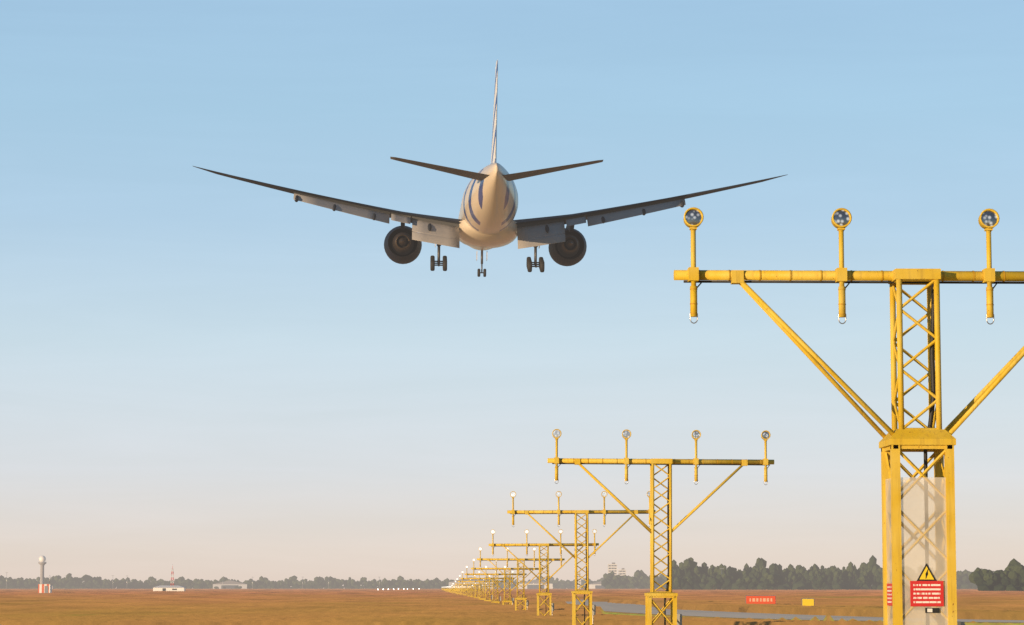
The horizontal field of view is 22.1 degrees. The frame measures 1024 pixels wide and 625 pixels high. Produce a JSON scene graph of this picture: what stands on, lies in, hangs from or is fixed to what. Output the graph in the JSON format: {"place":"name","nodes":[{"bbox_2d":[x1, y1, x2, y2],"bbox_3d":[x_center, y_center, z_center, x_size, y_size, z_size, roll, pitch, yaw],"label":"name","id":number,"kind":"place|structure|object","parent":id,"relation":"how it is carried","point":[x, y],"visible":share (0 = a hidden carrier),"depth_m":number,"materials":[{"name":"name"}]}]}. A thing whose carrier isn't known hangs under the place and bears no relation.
{"place":"outdoors","nodes":[
{"label":"outdoors","id":0,"kind":"place"},
{"bbox_2d":[38,556,53,588],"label":"radar tower","id":1,"kind":"structure","parent":0,"point":[42,560],"depth_m":1880.49,"materials":[{"name":"metal"}]},
{"bbox_2d":[193,60,787,276],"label":"aircraft","id":2,"kind":"object","parent":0,"point":[485,220],"visible":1,"depth_m":292.03,"materials":[{"name":"paint"}]},
{"bbox_2d":[0,0,1023,587],"label":"sky","id":3,"kind":"structure","parent":0,"point":[210,376],"materials":[{"name":"blue"}]},
{"bbox_2d":[0,588,1023,624],"bbox_3d":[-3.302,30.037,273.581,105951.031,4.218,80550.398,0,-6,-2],"label":"ground","id":4,"kind":"structure","parent":0,"point":[735,618],"depth_m":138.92,"materials":[{"name":"brown plant"}]},
{"bbox_2d":[38,584,51,592],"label":"striped building","id":5,"kind":"structure","parent":4,"relation":"on","point":[44,588],"depth_m":592.50,"materials":[{"name":"red"}]},
{"bbox_2d":[0,573,119,588],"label":"trees","id":6,"kind":"object","parent":4,"relation":"on","point":[57,582],"visible":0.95,"depth_m":2720.29,"materials":[{"name":"grey plant"}]},
{"bbox_2d":[153,564,185,590],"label":"low building with mast","id":7,"kind":"object","parent":4,"relation":"on","point":[172,587],"visible":0.93,"depth_m":889.57,"materials":[{"name":"white"}]},
{"bbox_2d":[0,575,453,588],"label":"trees","id":8,"kind":"object","parent":4,"relation":"on","point":[319,582],"visible":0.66,"depth_m":2776.28,"materials":[{"name":"green plant"}]},
{"bbox_2d":[213,580,246,588],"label":"shed","id":9,"kind":"structure","parent":4,"relation":"on","point":[230,584],"depth_m":2768.31,"materials":[{"name":"grey metal"}]},
{"bbox_2d":[6,568,723,588],"bbox_3d":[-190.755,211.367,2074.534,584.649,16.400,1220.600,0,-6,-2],"label":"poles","id":10,"kind":"object","parent":4,"relation":"on","point":[252,581],"visible":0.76,"depth_m":2678.65,"materials":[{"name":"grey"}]},
{"bbox_2d":[450,586,479,594],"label":"mast","id":11,"kind":"object","parent":4,"relation":"on","point":[461,590],"visible":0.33,"depth_m":413.75,"materials":[{"name":"yellow metal"}]},
{"bbox_2d":[451,585,482,592],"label":"mast","id":12,"kind":"object","parent":4,"relation":"on","point":[465,589],"visible":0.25,"depth_m":383.97,"materials":[{"name":"yellow metal"}]},
{"bbox_2d":[449,577,492,588],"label":"shed","id":13,"kind":"structure","parent":4,"relation":"on","point":[451,582],"depth_m":2672.95,"materials":[{"name":"grey"}]},
{"bbox_2d":[454,581,492,596],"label":"mast","id":14,"kind":"object","parent":4,"relation":"on","point":[455,586],"visible":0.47,"depth_m":324.28,"materials":[{"name":"yellow metal"}]},
{"bbox_2d":[455,578,498,597],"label":"mast","id":15,"kind":"object","parent":4,"relation":"on","point":[470,584],"visible":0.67,"depth_m":294.51,"materials":[{"name":"yellow metal"}]},
{"bbox_2d":[458,575,505,599],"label":"mast","id":16,"kind":"object","parent":4,"relation":"on","point":[474,581],"visible":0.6,"depth_m":264.70,"materials":[{"name":"yellow metal"}]},
{"bbox_2d":[460,571,513,600],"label":"mast","id":17,"kind":"object","parent":4,"relation":"on","point":[489,592],"visible":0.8,"depth_m":234.87,"materials":[{"name":"yellow metal"}]},
{"bbox_2d":[464,566,526,602],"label":"mast","id":18,"kind":"object","parent":4,"relation":"on","point":[494,601],"visible":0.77,"depth_m":205.12,"materials":[{"name":"yellow metal"}]},
{"bbox_2d":[471,559,542,604],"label":"mast","id":19,"kind":"object","parent":4,"relation":"on","point":[509,587],"visible":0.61,"depth_m":175.23,"materials":[{"name":"yellow metal"}]},
{"bbox_2d":[477,547,564,609],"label":"mast","id":20,"kind":"object","parent":4,"relation":"on","point":[507,559],"visible":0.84,"depth_m":145.51,"materials":[{"name":"yellow metal"}]},
{"bbox_2d":[518,580,552,588],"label":"shed","id":21,"kind":"structure","parent":4,"relation":"on","point":[533,584],"depth_m":3075.43,"materials":[{"name":"white concrete"}]},
{"bbox_2d":[489,529,598,615],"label":"mast","id":22,"kind":"object","parent":4,"relation":"on","point":[546,593],"visible":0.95,"depth_m":115.68,"materials":[{"name":"yellow metal"}]},
{"bbox_2d":[482,576,654,588],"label":"trees","id":23,"kind":"object","parent":4,"relation":"on","point":[562,584],"visible":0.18,"depth_m":3281.31,"materials":[{"name":"grey plant"}]},
{"bbox_2d":[577,572,580,588],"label":"tower block","id":24,"kind":"structure","parent":4,"relation":"on","point":[579,581],"depth_m":2983.10,"materials":[{"name":"white concrete"}]},
{"bbox_2d":[507,491,655,624],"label":"mast","id":25,"kind":"object","parent":4,"relation":"on","point":[591,610],"visible":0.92,"depth_m":85.91,"materials":[{"name":"yellow metal"}]},
{"bbox_2d":[589,581,604,588],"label":"shed","id":26,"kind":"structure","parent":4,"relation":"on","point":[596,585],"depth_m":2879.26,"materials":[{"name":"white concrete"}]},
{"bbox_2d":[608,563,616,575],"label":"tower block","id":27,"kind":"structure","parent":4,"relation":"on","point":[612,567],"depth_m":2885.47,"materials":[{"name":"white concrete"}]},
{"bbox_2d":[601,570,666,588],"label":"trees","id":28,"kind":"object","parent":4,"relation":"on","point":[640,579],"visible":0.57,"depth_m":2488.46,"materials":[{"name":"grey plant"}]},
{"bbox_2d":[548,429,773,624],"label":"mast","id":29,"kind":"object","parent":4,"relation":"on","point":[675,617],"visible":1,"depth_m":56.16,"materials":[{"name":"yellow metal"}]},
{"bbox_2d":[746,595,775,603],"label":"red sign","id":30,"kind":"object","parent":4,"relation":"on","point":[760,599],"visible":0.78,"depth_m":204.41,"materials":[{"name":"orange"}]},
{"bbox_2d":[666,555,882,589],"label":"trees","id":31,"kind":"object","parent":4,"relation":"on","point":[799,577],"visible":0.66,"depth_m":1496.69,"materials":[{"name":"green plant"}]},
{"bbox_2d":[673,572,882,589],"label":"bushes","id":32,"kind":"object","parent":4,"relation":"on","point":[769,579],"visible":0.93,"depth_m":1434.75,"materials":[{"name":"grey plant"}]},
{"bbox_2d":[802,598,813,605],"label":"yellow sign","id":33,"kind":"object","parent":4,"relation":"on","point":[807,601],"visible":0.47,"depth_m":171.58,"materials":[{"name":"yellow"}]},
{"bbox_2d":[674,207,1023,624],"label":"mast","id":34,"kind":"object","parent":4,"relation":"on","point":[920,586],"visible":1,"depth_m":26.30,"materials":[{"name":"yellow metal"}]},
{"bbox_2d":[871,568,994,588],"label":"trees","id":35,"kind":"object","parent":4,"relation":"on","point":[962,580],"visible":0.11,"depth_m":2195.32,"materials":[{"name":"grey plant"}]},
{"bbox_2d":[969,559,1023,590],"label":"trees","id":36,"kind":"object","parent":4,"relation":"on","point":[1010,577],"visible":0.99,"depth_m":949.38,"materials":[{"name":"green plant"}]},
{"bbox_2d":[618,568,625,575],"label":"tower block","id":37,"kind":"structure","parent":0,"point":[622,572],"depth_m":2925.26,"materials":[{"name":"white concrete"}]},
{"bbox_2d":[566,600,1023,622],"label":"service road","id":38,"kind":"structure","parent":0,"point":[620,607],"depth_m":144.53,"materials":[{"name":"grey asphalt"}]}
]}

